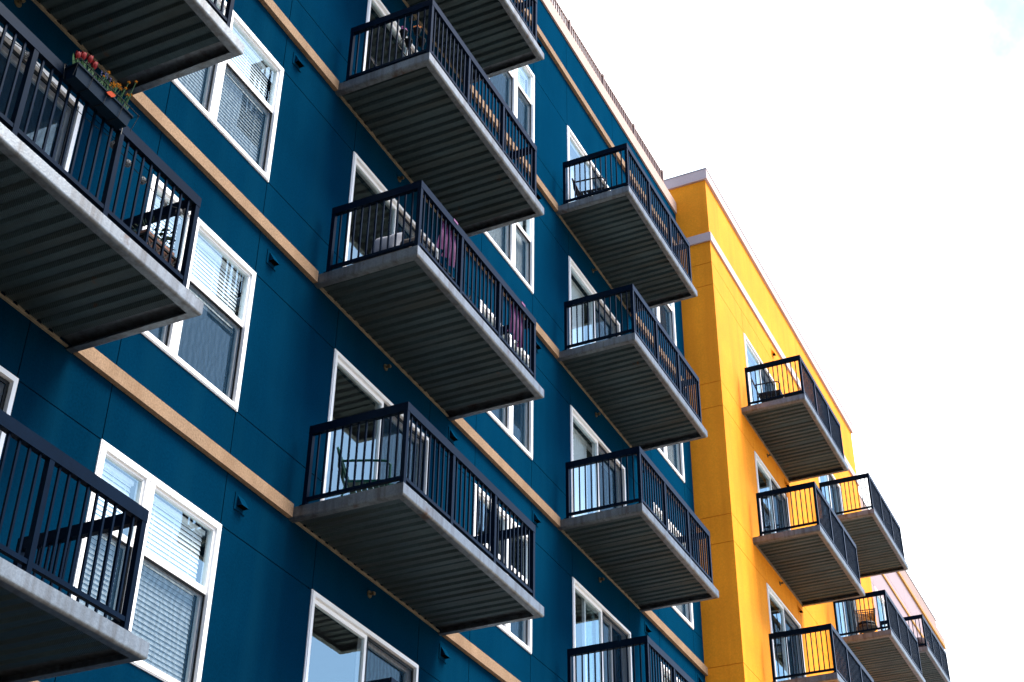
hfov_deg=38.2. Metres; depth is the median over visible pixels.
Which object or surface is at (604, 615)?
sliding door
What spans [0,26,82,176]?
sliding door
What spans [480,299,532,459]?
window
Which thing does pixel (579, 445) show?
sliding door
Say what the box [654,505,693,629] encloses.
window
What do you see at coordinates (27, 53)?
string light
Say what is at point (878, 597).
sliding door
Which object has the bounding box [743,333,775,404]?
sliding door
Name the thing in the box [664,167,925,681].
apartment building
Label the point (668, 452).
window
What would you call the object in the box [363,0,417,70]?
sliding door
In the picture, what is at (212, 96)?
window
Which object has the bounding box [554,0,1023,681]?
sky
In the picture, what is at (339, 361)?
sliding door
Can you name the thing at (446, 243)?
hanging cloth
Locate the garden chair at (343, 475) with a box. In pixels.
[337,447,391,495]
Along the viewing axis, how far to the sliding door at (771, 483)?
32.59 m
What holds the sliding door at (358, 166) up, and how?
in the apartment building at (176, 504)
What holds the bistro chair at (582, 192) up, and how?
on the apartment building at (176, 504)
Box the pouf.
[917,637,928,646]
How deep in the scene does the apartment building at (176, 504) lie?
17.28 m
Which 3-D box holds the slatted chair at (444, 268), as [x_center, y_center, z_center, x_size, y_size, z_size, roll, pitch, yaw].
[-1.045,-0.815,18.189,0.534,0.804,0.524,-15,-37,22]
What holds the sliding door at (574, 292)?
in the apartment building at (176, 504)
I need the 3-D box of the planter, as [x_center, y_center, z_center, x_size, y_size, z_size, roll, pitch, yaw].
[-3.085,-0.771,12.588,0.347,0.592,0.442,-15,-37,22]
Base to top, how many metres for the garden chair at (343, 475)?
0.936 m
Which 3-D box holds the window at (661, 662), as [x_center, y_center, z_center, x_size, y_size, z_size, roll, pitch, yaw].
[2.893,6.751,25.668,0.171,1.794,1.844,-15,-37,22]
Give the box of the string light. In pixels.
[0,31,188,215]
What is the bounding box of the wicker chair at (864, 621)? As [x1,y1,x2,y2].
[854,608,877,633]
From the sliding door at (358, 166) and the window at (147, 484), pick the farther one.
the sliding door at (358, 166)
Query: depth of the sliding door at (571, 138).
28.37 m
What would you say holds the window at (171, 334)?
in the apartment building at (176, 504)
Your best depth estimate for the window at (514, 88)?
26.00 m
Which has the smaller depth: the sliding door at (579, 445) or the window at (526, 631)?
the window at (526, 631)
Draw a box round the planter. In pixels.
[128,215,176,275]
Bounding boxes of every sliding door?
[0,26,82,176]
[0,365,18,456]
[303,589,418,681]
[320,349,428,500]
[344,151,437,266]
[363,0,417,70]
[567,125,609,202]
[568,256,619,348]
[570,405,625,516]
[572,577,632,681]
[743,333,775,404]
[754,451,790,534]
[766,583,805,681]
[818,474,843,514]
[839,600,858,636]
[874,586,887,630]
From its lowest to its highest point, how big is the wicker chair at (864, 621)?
1.013 m
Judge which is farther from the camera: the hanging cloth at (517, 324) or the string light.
the hanging cloth at (517, 324)
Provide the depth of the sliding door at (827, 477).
39.07 m
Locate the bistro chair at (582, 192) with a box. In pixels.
[572,176,606,200]
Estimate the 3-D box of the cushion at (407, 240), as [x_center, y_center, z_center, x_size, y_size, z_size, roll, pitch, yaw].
[-1.238,-1.148,17.968,0.300,0.240,0.144,-15,-43,22]
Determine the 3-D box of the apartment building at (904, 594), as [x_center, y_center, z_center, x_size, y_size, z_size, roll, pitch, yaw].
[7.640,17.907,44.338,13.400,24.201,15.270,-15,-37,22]
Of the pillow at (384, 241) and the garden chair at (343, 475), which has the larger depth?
the pillow at (384, 241)
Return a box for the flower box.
[63,50,138,133]
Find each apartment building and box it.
[0,0,718,681]
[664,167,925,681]
[859,494,950,681]
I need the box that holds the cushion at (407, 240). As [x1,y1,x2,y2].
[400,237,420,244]
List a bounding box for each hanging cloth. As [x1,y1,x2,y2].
[436,219,457,266]
[507,301,524,347]
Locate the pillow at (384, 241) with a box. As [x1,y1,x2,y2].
[371,232,401,252]
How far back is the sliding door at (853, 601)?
36.92 m
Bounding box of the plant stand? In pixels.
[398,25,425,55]
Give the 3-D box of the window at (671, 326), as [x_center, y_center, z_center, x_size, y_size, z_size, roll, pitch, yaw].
[3.026,-0.949,30.882,0.128,1.794,1.844,-15,-37,22]
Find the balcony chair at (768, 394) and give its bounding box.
[752,379,784,403]
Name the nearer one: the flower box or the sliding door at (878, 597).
the flower box
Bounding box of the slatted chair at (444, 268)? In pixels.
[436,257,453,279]
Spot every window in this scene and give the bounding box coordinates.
[70,439,221,681]
[141,174,255,411]
[171,0,283,181]
[473,484,531,653]
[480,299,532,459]
[484,218,533,293]
[490,65,534,141]
[651,303,676,345]
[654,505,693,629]
[657,443,684,482]
[661,662,679,681]
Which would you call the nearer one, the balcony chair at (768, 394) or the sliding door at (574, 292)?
the sliding door at (574, 292)
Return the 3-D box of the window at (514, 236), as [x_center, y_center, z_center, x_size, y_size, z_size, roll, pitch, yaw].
[-0.111,-1.959,23.942,0.184,1.794,1.844,-15,-37,22]

